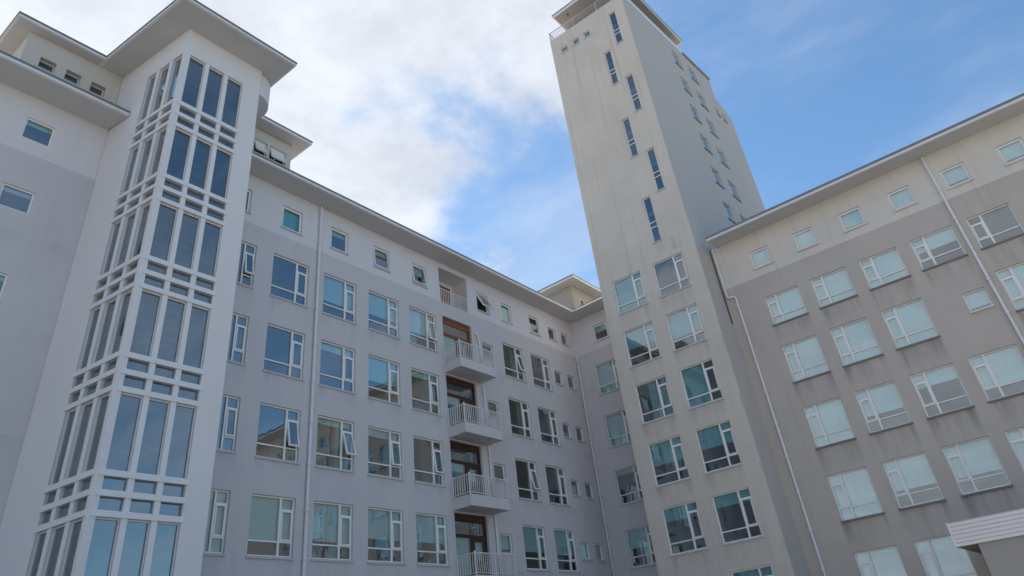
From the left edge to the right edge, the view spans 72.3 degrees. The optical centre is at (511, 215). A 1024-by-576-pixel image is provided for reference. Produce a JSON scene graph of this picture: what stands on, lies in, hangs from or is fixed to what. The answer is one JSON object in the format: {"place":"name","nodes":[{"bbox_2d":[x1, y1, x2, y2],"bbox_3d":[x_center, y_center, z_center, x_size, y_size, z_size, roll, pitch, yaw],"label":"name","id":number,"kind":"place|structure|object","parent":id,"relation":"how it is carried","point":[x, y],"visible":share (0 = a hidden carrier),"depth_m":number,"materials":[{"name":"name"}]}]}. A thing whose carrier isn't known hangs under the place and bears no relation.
{"place":"outdoors","nodes":[
{"label":"outdoors","id":0,"kind":"place"},
{"bbox_2d":[0,11,129,523],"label":"apartment wing","id":1,"kind":"structure","parent":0,"point":[58,119],"depth_m":23.28,"materials":[{"name":"white paint"}]},
{"bbox_2d":[0,273,7,297],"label":"window","id":2,"kind":"structure","parent":1,"relation":"in","point":[3,277],"depth_m":21.14,"materials":[{"name":"white paint"}]},
{"bbox_2d":[0,183,34,213],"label":"window","id":3,"kind":"structure","parent":1,"relation":"in","point":[8,188],"depth_m":22.63,"materials":[{"name":"white paint"}]},
{"bbox_2d":[21,117,54,146],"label":"window","id":4,"kind":"structure","parent":1,"relation":"in","point":[30,122],"depth_m":24.14,"materials":[{"name":"white paint"}]},
{"bbox_2d":[130,115,687,575],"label":"apartment wing","id":5,"kind":"structure","parent":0,"point":[404,401],"depth_m":30.73,"materials":[{"name":"white paint"}]},
{"bbox_2d":[203,489,228,556],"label":"window","id":6,"kind":"structure","parent":5,"relation":"in","point":[215,533],"depth_m":21.89,"materials":[{"name":"white paint"}]},
{"bbox_2d":[216,395,238,453],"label":"window","id":7,"kind":"structure","parent":5,"relation":"in","point":[224,434],"depth_m":23.51,"materials":[{"name":"white paint"}]},
{"bbox_2d":[227,313,247,365],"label":"window","id":8,"kind":"structure","parent":5,"relation":"in","point":[233,349],"depth_m":25.26,"materials":[{"name":"white paint"}]},
{"bbox_2d":[236,242,255,289],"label":"window","id":9,"kind":"structure","parent":5,"relation":"in","point":[244,257],"depth_m":26.90,"materials":[{"name":"white paint"}]},
{"bbox_2d":[254,139,266,155],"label":"window","id":10,"kind":"structure","parent":5,"relation":"in","point":[260,146],"depth_m":30.18,"materials":[{"name":"glass"}]},
{"bbox_2d":[245,494,293,559],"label":"window","id":11,"kind":"structure","parent":5,"relation":"in","point":[271,517],"depth_m":23.34,"materials":[{"name":"glass"}]},
{"bbox_2d":[255,403,299,464],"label":"window","id":12,"kind":"structure","parent":5,"relation":"in","point":[286,432],"depth_m":25.06,"materials":[{"name":"white paint"}]},
{"bbox_2d":[270,147,285,164],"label":"window","id":13,"kind":"structure","parent":5,"relation":"in","point":[275,154],"depth_m":30.74,"materials":[{"name":"grey glass"}]},
{"bbox_2d":[262,324,303,381],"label":"window","id":14,"kind":"structure","parent":5,"relation":"in","point":[290,364],"depth_m":26.79,"materials":[{"name":"white paint"}]},
{"bbox_2d":[269,254,308,308],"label":"window","id":15,"kind":"structure","parent":5,"relation":"in","point":[295,292],"depth_m":28.49,"materials":[{"name":"white paint"}]},
{"bbox_2d":[280,206,302,235],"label":"window","id":16,"kind":"structure","parent":5,"relation":"in","point":[291,220],"depth_m":29.95,"materials":[{"name":"glass"}]},
{"bbox_2d":[311,501,353,562],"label":"window","id":17,"kind":"structure","parent":5,"relation":"in","point":[332,522],"depth_m":25.07,"materials":[{"name":"white paint"}]},
{"bbox_2d":[315,416,355,473],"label":"window","id":18,"kind":"structure","parent":5,"relation":"in","point":[342,428],"depth_m":26.89,"materials":[{"name":"white paint"}]},
{"bbox_2d":[318,340,356,394],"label":"window","id":19,"kind":"structure","parent":5,"relation":"in","point":[344,352],"depth_m":28.59,"materials":[{"name":"white paint"}]},
{"bbox_2d":[322,274,356,324],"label":"window","id":20,"kind":"structure","parent":5,"relation":"in","point":[336,291],"depth_m":30.22,"materials":[{"name":"blue glass"}]},
{"bbox_2d":[330,228,348,255],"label":"window","id":21,"kind":"structure","parent":5,"relation":"in","point":[334,232],"depth_m":31.70,"materials":[{"name":"white paint"}]},
{"bbox_2d":[373,247,390,273],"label":"window","id":22,"kind":"structure","parent":5,"relation":"in","point":[377,252],"depth_m":33.37,"materials":[{"name":"white paint"}]},
{"bbox_2d":[368,291,400,339],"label":"window","id":23,"kind":"structure","parent":5,"relation":"in","point":[382,307],"depth_m":31.95,"materials":[{"name":"glass"}]},
{"bbox_2d":[368,355,401,406],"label":"window","id":24,"kind":"structure","parent":5,"relation":"in","point":[382,371],"depth_m":30.25,"materials":[{"name":"glass"}]},
{"bbox_2d":[367,426,403,480],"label":"window","id":25,"kind":"structure","parent":5,"relation":"in","point":[391,436],"depth_m":28.57,"materials":[{"name":"white paint"}]},
{"bbox_2d":[367,507,405,564],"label":"window","id":26,"kind":"structure","parent":5,"relation":"in","point":[383,524],"depth_m":26.81,"materials":[{"name":"white paint"}]},
{"bbox_2d":[412,264,427,288],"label":"window","id":27,"kind":"structure","parent":5,"relation":"in","point":[416,270],"depth_m":35.08,"materials":[{"name":"white paint"}]},
{"bbox_2d":[409,307,438,352],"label":"window","id":28,"kind":"structure","parent":5,"relation":"in","point":[421,323],"depth_m":33.61,"materials":[{"name":"glass"}]},
{"bbox_2d":[411,368,442,416],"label":"window","id":29,"kind":"structure","parent":5,"relation":"in","point":[430,378],"depth_m":31.97,"materials":[{"name":"white paint"}]},
{"bbox_2d":[413,436,446,487],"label":"window","id":30,"kind":"structure","parent":5,"relation":"in","point":[434,472],"depth_m":30.28,"materials":[{"name":"white paint"}]},
{"bbox_2d":[416,513,450,566],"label":"window","id":31,"kind":"structure","parent":5,"relation":"in","point":[429,528],"depth_m":28.51,"materials":[{"name":"grey glass"}]},
{"bbox_2d":[442,317,471,361],"bbox_3d":[-2.839,6.518,35.041,0.180,2.550,2.130,-29,-39,29],"label":"balcony door","id":32,"kind":"structure","parent":5,"relation":"in","point":[447,341],"depth_m":35.17,"materials":[{"name":"orange wood"}]},
{"bbox_2d":[446,376,476,423],"bbox_3d":[-2.500,9.065,33.333,0.180,2.550,2.130,-29,-39,29],"label":"balcony door","id":33,"kind":"structure","parent":5,"relation":"in","point":[453,381],"depth_m":33.66,"materials":[{"name":"red wood"}]},
{"bbox_2d":[450,441,482,494],"bbox_3d":[-2.160,11.612,31.626,0.180,2.550,2.130,-29,-39,29],"label":"balcony door","id":34,"kind":"structure","parent":5,"relation":"in","point":[469,467],"depth_m":31.94,"materials":[{"name":"red wood"}]},
{"bbox_2d":[454,513,488,575],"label":"balcony door","id":35,"kind":"structure","parent":5,"relation":"in","point":[462,547],"depth_m":30.01,"materials":[{"name":"red wood"}]},
{"bbox_2d":[476,293,492,315],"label":"window","id":36,"kind":"structure","parent":5,"relation":"in","point":[483,299],"depth_m":38.03,"materials":[{"name":"white paint"}]},
{"bbox_2d":[500,534,511,553],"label":"window","id":37,"kind":"structure","parent":5,"relation":"in","point":[504,537],"depth_m":31.71,"materials":[{"name":"grey glass"}]},
{"bbox_2d":[500,303,512,324],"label":"window","id":38,"kind":"structure","parent":5,"relation":"in","point":[505,315],"depth_m":39.72,"materials":[{"name":"white paint"}]},
{"bbox_2d":[502,343,526,382],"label":"window","id":39,"kind":"structure","parent":5,"relation":"in","point":[515,367],"depth_m":38.37,"materials":[{"name":"white paint"}]},
{"bbox_2d":[508,398,534,439],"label":"window","id":40,"kind":"structure","parent":5,"relation":"in","point":[523,430],"depth_m":36.66,"materials":[{"name":"white paint"}]},
{"bbox_2d":[515,459,542,502],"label":"window","id":41,"kind":"structure","parent":5,"relation":"in","point":[531,485],"depth_m":34.95,"materials":[{"name":"white paint"}]},
{"bbox_2d":[522,525,550,571],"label":"window","id":42,"kind":"structure","parent":5,"relation":"in","point":[533,539],"depth_m":33.20,"materials":[{"name":"glass"}]},
{"bbox_2d":[530,354,553,391],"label":"window","id":43,"kind":"structure","parent":5,"relation":"in","point":[543,367],"depth_m":40.09,"materials":[{"name":"white paint"}]},
{"bbox_2d":[537,407,562,446],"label":"window","id":44,"kind":"structure","parent":5,"relation":"in","point":[549,418],"depth_m":38.38,"materials":[{"name":"white paint"}]},
{"bbox_2d":[545,465,571,506],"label":"window","id":45,"kind":"structure","parent":5,"relation":"in","point":[560,494],"depth_m":36.67,"materials":[{"name":"white paint"}]},
{"bbox_2d":[554,529,580,572],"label":"window","id":46,"kind":"structure","parent":5,"relation":"in","point":[563,539],"depth_m":34.89,"materials":[{"name":"glass"}]},
{"bbox_2d":[580,542,591,560],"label":"window","id":47,"kind":"structure","parent":5,"relation":"in","point":[583,549],"depth_m":35.97,"materials":[{"name":"white paint"}]},
{"bbox_2d":[595,544,605,561],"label":"window","id":48,"kind":"structure","parent":5,"relation":"in","point":[599,559],"depth_m":36.87,"materials":[{"name":"white paint"}]},
{"bbox_2d":[593,321,608,343],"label":"window","id":49,"kind":"structure","parent":5,"relation":"in","point":[600,327],"depth_m":43.28,"materials":[{"name":"white paint"}]},
{"bbox_2d":[595,359,620,395],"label":"window","id":50,"kind":"structure","parent":5,"relation":"in","point":[607,373],"depth_m":41.70,"materials":[{"name":"clear glass"}]},
{"bbox_2d":[605,410,630,448],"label":"window","id":51,"kind":"structure","parent":5,"relation":"in","point":[619,433],"depth_m":39.98,"materials":[{"name":"blue glass"}]},
{"bbox_2d":[615,465,642,506],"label":"window","id":52,"kind":"structure","parent":5,"relation":"in","point":[627,470],"depth_m":38.26,"materials":[{"name":"white paint"}]},
{"bbox_2d":[626,525,655,569],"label":"window","id":53,"kind":"structure","parent":5,"relation":"in","point":[639,537],"depth_m":36.71,"materials":[{"name":"glass"}]},
{"bbox_2d":[0,0,1023,290],"label":"sky","id":54,"kind":"structure","parent":0,"point":[445,120],"materials":[{"name":"blue"}]},
{"bbox_2d":[705,93,1023,575],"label":"apartment wing","id":55,"kind":"structure","parent":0,"point":[875,308],"depth_m":31.43,"materials":[{"name":"beige paint"}]},
{"bbox_2d":[749,246,773,270],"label":"window","id":56,"kind":"structure","parent":55,"relation":"in","point":[760,258],"depth_m":36.96,"materials":[{"name":"glass"}]},
{"bbox_2d":[765,286,808,326],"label":"window","id":57,"kind":"structure","parent":55,"relation":"in","point":[787,305],"depth_m":35.14,"materials":[{"name":"blue glass"}]},
{"bbox_2d":[792,227,818,252],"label":"window","id":58,"kind":"structure","parent":55,"relation":"in","point":[805,239],"depth_m":35.80,"materials":[{"name":"glass"}]},
{"bbox_2d":[782,335,830,383],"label":"window","id":59,"kind":"structure","parent":55,"relation":"in","point":[805,358],"depth_m":33.56,"materials":[{"name":"glass"}]},
{"bbox_2d":[803,397,856,449],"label":"window","id":60,"kind":"structure","parent":55,"relation":"in","point":[828,422],"depth_m":31.85,"materials":[{"name":"white paint"}]},
{"bbox_2d":[810,267,857,309],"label":"window","id":61,"kind":"structure","parent":55,"relation":"in","point":[835,287],"depth_m":33.99,"materials":[{"name":"glass"}]},
{"bbox_2d":[838,207,867,232],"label":"window","id":62,"kind":"structure","parent":55,"relation":"in","point":[853,217],"depth_m":34.66,"materials":[{"name":"glass"}]},
{"bbox_2d":[827,467,884,522],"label":"window","id":63,"kind":"structure","parent":55,"relation":"in","point":[854,493],"depth_m":30.13,"materials":[{"name":"glass"}]},
{"bbox_2d":[830,317,883,367],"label":"window","id":64,"kind":"structure","parent":55,"relation":"in","point":[855,342],"depth_m":32.42,"materials":[{"name":"glass"}]},
{"bbox_2d":[854,545,907,575],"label":"window","id":65,"kind":"structure","parent":55,"relation":"in","point":[884,561],"depth_m":28.65,"materials":[{"name":"glass"}]},
{"bbox_2d":[855,381,912,434],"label":"window","id":66,"kind":"structure","parent":55,"relation":"in","point":[882,398],"depth_m":30.83,"materials":[{"name":"clear glass"}]},
{"bbox_2d":[859,247,910,290],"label":"window","id":67,"kind":"structure","parent":55,"relation":"in","point":[885,268],"depth_m":32.84,"materials":[{"name":"glass"}]},
{"bbox_2d":[887,185,918,212],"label":"window","id":68,"kind":"structure","parent":55,"relation":"in","point":[900,199],"depth_m":33.52,"materials":[{"name":"glass"}]},
{"bbox_2d":[881,298,940,350],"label":"window","id":69,"kind":"structure","parent":55,"relation":"in","point":[909,324],"depth_m":31.27,"materials":[{"name":"blue glass"}]},
{"bbox_2d":[882,452,945,510],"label":"window","id":70,"kind":"structure","parent":55,"relation":"in","point":[906,473],"depth_m":29.10,"materials":[{"name":"glass"}]},
{"bbox_2d":[909,226,967,271],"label":"window","id":71,"kind":"structure","parent":55,"relation":"in","point":[944,236],"depth_m":31.81,"materials":[{"name":"glass"}]},
{"bbox_2d":[909,363,974,419],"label":"window","id":72,"kind":"structure","parent":55,"relation":"in","point":[947,372],"depth_m":29.73,"materials":[{"name":"white paint"}]},
{"bbox_2d":[913,534,977,575],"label":"window","id":73,"kind":"structure","parent":55,"relation":"in","point":[939,556],"depth_m":27.44,"materials":[{"name":"glass"}]},
{"bbox_2d":[939,162,973,189],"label":"window","id":74,"kind":"structure","parent":55,"relation":"in","point":[954,174],"depth_m":32.38,"materials":[{"name":"glass"}]},
{"bbox_2d":[941,436,1012,496],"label":"window","id":75,"kind":"structure","parent":55,"relation":"in","point":[970,458],"depth_m":27.95,"materials":[{"name":"white paint"}]},
{"bbox_2d":[962,288,994,313],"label":"window","id":76,"kind":"structure","parent":55,"relation":"in","point":[977,298],"depth_m":29.97,"materials":[{"name":"glass"}]},
{"bbox_2d":[966,204,1023,249],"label":"window","id":77,"kind":"structure","parent":55,"relation":"in","point":[986,229],"depth_m":30.54,"materials":[{"name":"white paint"}]},
{"bbox_2d":[967,344,1023,402],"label":"window","id":78,"kind":"structure","parent":55,"relation":"in","point":[998,368],"depth_m":28.55,"materials":[{"name":"white paint"}]},
{"bbox_2d":[995,262,1023,311],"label":"window","id":79,"kind":"structure","parent":55,"relation":"in","point":[1011,278],"depth_m":29.34,"materials":[{"name":"glass"}]},
{"bbox_2d":[995,138,1023,166],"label":"window","id":80,"kind":"structure","parent":55,"relation":"in","point":[1011,150],"depth_m":31.27,"materials":[{"name":"glass"}]},
{"bbox_2d":[1004,427,1023,470],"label":"window","id":81,"kind":"structure","parent":55,"relation":"in","point":[1015,437],"depth_m":27.27,"materials":[{"name":"white paint"}]},
{"label":"ground","id":82,"kind":"structure","parent":0,"visible":0},
{"bbox_2d":[0,0,297,575],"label":"stair tower","id":83,"kind":"structure","parent":82,"relation":"on","point":[147,303],"depth_m":21.25,"materials":[{"name":"white paint"}]},
{"bbox_2d":[29,518,82,575],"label":"window","id":84,"kind":"structure","parent":83,"relation":"in","point":[51,533],"depth_m":16.78,"materials":[{"name":"white paint"}]},
{"bbox_2d":[33,394,109,533],"bbox_3d":[-11.124,6.270,17.936,2.140,3.090,0.193,-24,-37,23],"label":"window","id":85,"kind":"structure","parent":83,"relation":"in","point":[78,495],"depth_m":17.73,"materials":[{"name":"white paint"}]},
{"bbox_2d":[63,290,131,411],"bbox_3d":[-11.464,3.723,19.644,2.140,3.080,0.193,-24,-37,23],"label":"window","id":86,"kind":"structure","parent":83,"relation":"in","point":[109,357],"depth_m":19.42,"materials":[{"name":"white paint"}]},
{"bbox_2d":[89,203,150,309],"bbox_3d":[-11.803,1.180,21.348,2.140,3.080,0.193,-24,-37,23],"label":"window","id":87,"kind":"structure","parent":83,"relation":"in","point":[131,260],"depth_m":21.12,"materials":[{"name":"white paint"}]},
{"bbox_2d":[95,517,178,575],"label":"window","id":88,"kind":"structure","parent":83,"relation":"in","point":[114,563],"depth_m":17.14,"materials":[{"name":"white paint"}]},
{"bbox_2d":[110,128,166,223],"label":"window","id":89,"kind":"structure","parent":83,"relation":"in","point":[130,197],"depth_m":22.84,"materials":[{"name":"white paint"}]},
{"bbox_2d":[90,393,195,523],"bbox_3d":[-9.505,6.324,18.339,0.193,3.090,2.330,-29,-39,29],"label":"window","id":90,"kind":"structure","parent":83,"relation":"in","point":[130,476],"depth_m":18.08,"materials":[{"name":"white paint"}]},
{"bbox_2d":[129,57,181,149],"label":"window","id":91,"kind":"structure","parent":83,"relation":"in","point":[159,99],"depth_m":24.78,"materials":[{"name":"white paint"}]},
{"bbox_2d":[117,290,209,406],"bbox_3d":[-9.844,3.777,20.047,0.193,3.080,2.330,-29,-39,29],"label":"window","id":92,"kind":"structure","parent":83,"relation":"in","point":[151,360],"depth_m":19.79,"materials":[{"name":"white paint"}]},
{"bbox_2d":[138,202,220,309],"bbox_3d":[-10.183,1.234,21.751,0.193,3.080,2.330,-29,-39,29],"label":"window","id":93,"kind":"structure","parent":83,"relation":"in","point":[167,279],"depth_m":21.48,"materials":[{"name":"white paint"}]},
{"bbox_2d":[157,128,231,226],"bbox_3d":[-10.523,-1.313,23.459,0.193,3.090,2.330,-29,-39,29],"label":"window","id":94,"kind":"structure","parent":83,"relation":"in","point":[182,196],"depth_m":23.17,"materials":[{"name":"white paint"}]},
{"bbox_2d":[173,56,241,153],"bbox_3d":[-10.881,-4.004,25.263,0.193,3.430,2.330,-29,-39,29],"label":"window","id":95,"kind":"structure","parent":83,"relation":"in","point":[196,111],"depth_m":24.93,"materials":[{"name":"white paint"}]},
{"bbox_2d":[549,0,809,575],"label":"tower block","id":96,"kind":"structure","parent":82,"relation":"on","point":[667,184],"depth_m":39.06,"materials":[{"name":"white paint"}]},
{"bbox_2d":[604,51,618,85],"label":"window","id":97,"kind":"structure","parent":96,"relation":"in","point":[608,51],"depth_m":46.93,"materials":[{"name":"white paint"}]},
{"bbox_2d":[609,11,623,44],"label":"window","id":98,"kind":"structure","parent":96,"relation":"in","point":[614,11],"depth_m":48.12,"materials":[{"name":"white paint"}]},
{"bbox_2d":[613,271,647,315],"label":"window","id":99,"kind":"structure","parent":96,"relation":"in","point":[630,294],"depth_m":39.41,"materials":[{"name":"blue glass"}]},
{"bbox_2d":[622,118,638,158],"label":"window","id":100,"kind":"structure","parent":96,"relation":"in","point":[627,118],"depth_m":43.53,"materials":[{"name":"white paint"}]},
{"bbox_2d":[626,74,642,112],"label":"window","id":101,"kind":"structure","parent":96,"relation":"in","point":[631,74],"depth_m":44.73,"materials":[{"name":"white paint"}]},
{"bbox_2d":[624,321,660,368],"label":"window","id":102,"kind":"structure","parent":96,"relation":"in","point":[644,334],"depth_m":37.86,"materials":[{"name":"glass"}]},
{"bbox_2d":[643,196,661,243],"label":"window","id":103,"kind":"structure","parent":96,"relation":"in","point":[649,196],"depth_m":40.14,"materials":[{"name":"white paint"}]},
{"bbox_2d":[635,375,674,425],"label":"window","id":104,"kind":"structure","parent":96,"relation":"in","point":[662,405],"depth_m":35.89,"materials":[{"name":"white paint"}]},
{"bbox_2d":[646,148,665,192],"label":"window","id":105,"kind":"structure","parent":96,"relation":"in","point":[653,173],"depth_m":41.29,"materials":[{"name":"white paint"}]},
{"bbox_2d":[648,435,690,488],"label":"window","id":106,"kind":"structure","parent":96,"relation":"in","point":[669,450],"depth_m":34.44,"materials":[{"name":"white paint"}]},
{"bbox_2d":[653,252,690,298],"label":"window","id":107,"kind":"structure","parent":96,"relation":"in","point":[675,263],"depth_m":37.90,"materials":[{"name":"white paint"}]},
{"bbox_2d":[662,501,707,557],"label":"window","id":108,"kind":"structure","parent":96,"relation":"in","point":[688,510],"depth_m":32.74,"materials":[{"name":"white paint"}]},
{"bbox_2d":[666,303,706,351],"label":"window","id":109,"kind":"structure","parent":96,"relation":"in","point":[687,320],"depth_m":36.54,"materials":[{"name":"glass"}]},
{"bbox_2d":[680,359,723,410],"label":"window","id":110,"kind":"structure","parent":96,"relation":"in","point":[697,387],"depth_m":34.79,"materials":[{"name":"glass"}]},
{"bbox_2d":[695,420,742,474],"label":"window","id":111,"kind":"structure","parent":96,"relation":"in","point":[721,433],"depth_m":33.19,"materials":[{"name":"white paint"}]},
{"bbox_2d":[723,203,735,223],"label":"window","id":112,"kind":"structure","parent":96,"relation":"in","point":[727,209],"depth_m":45.25,"materials":[{"name":"glass"}]},
{"bbox_2d":[712,487,762,545],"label":"window","id":113,"kind":"structure","parent":96,"relation":"in","point":[740,496],"depth_m":31.45,"materials":[{"name":"white paint"}]},
{"bbox_2d":[731,565,773,575],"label":"window","id":114,"kind":"structure","parent":96,"relation":"in","point":[766,570],"depth_m":29.97,"materials":[{"name":"glass"}]},
{"bbox_2d":[946,508,1023,575],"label":"porch","id":115,"kind":"object","parent":82,"relation":"on","point":[996,540],"visible":1,"depth_m":22.90,"materials":[{"name":"white metal"}]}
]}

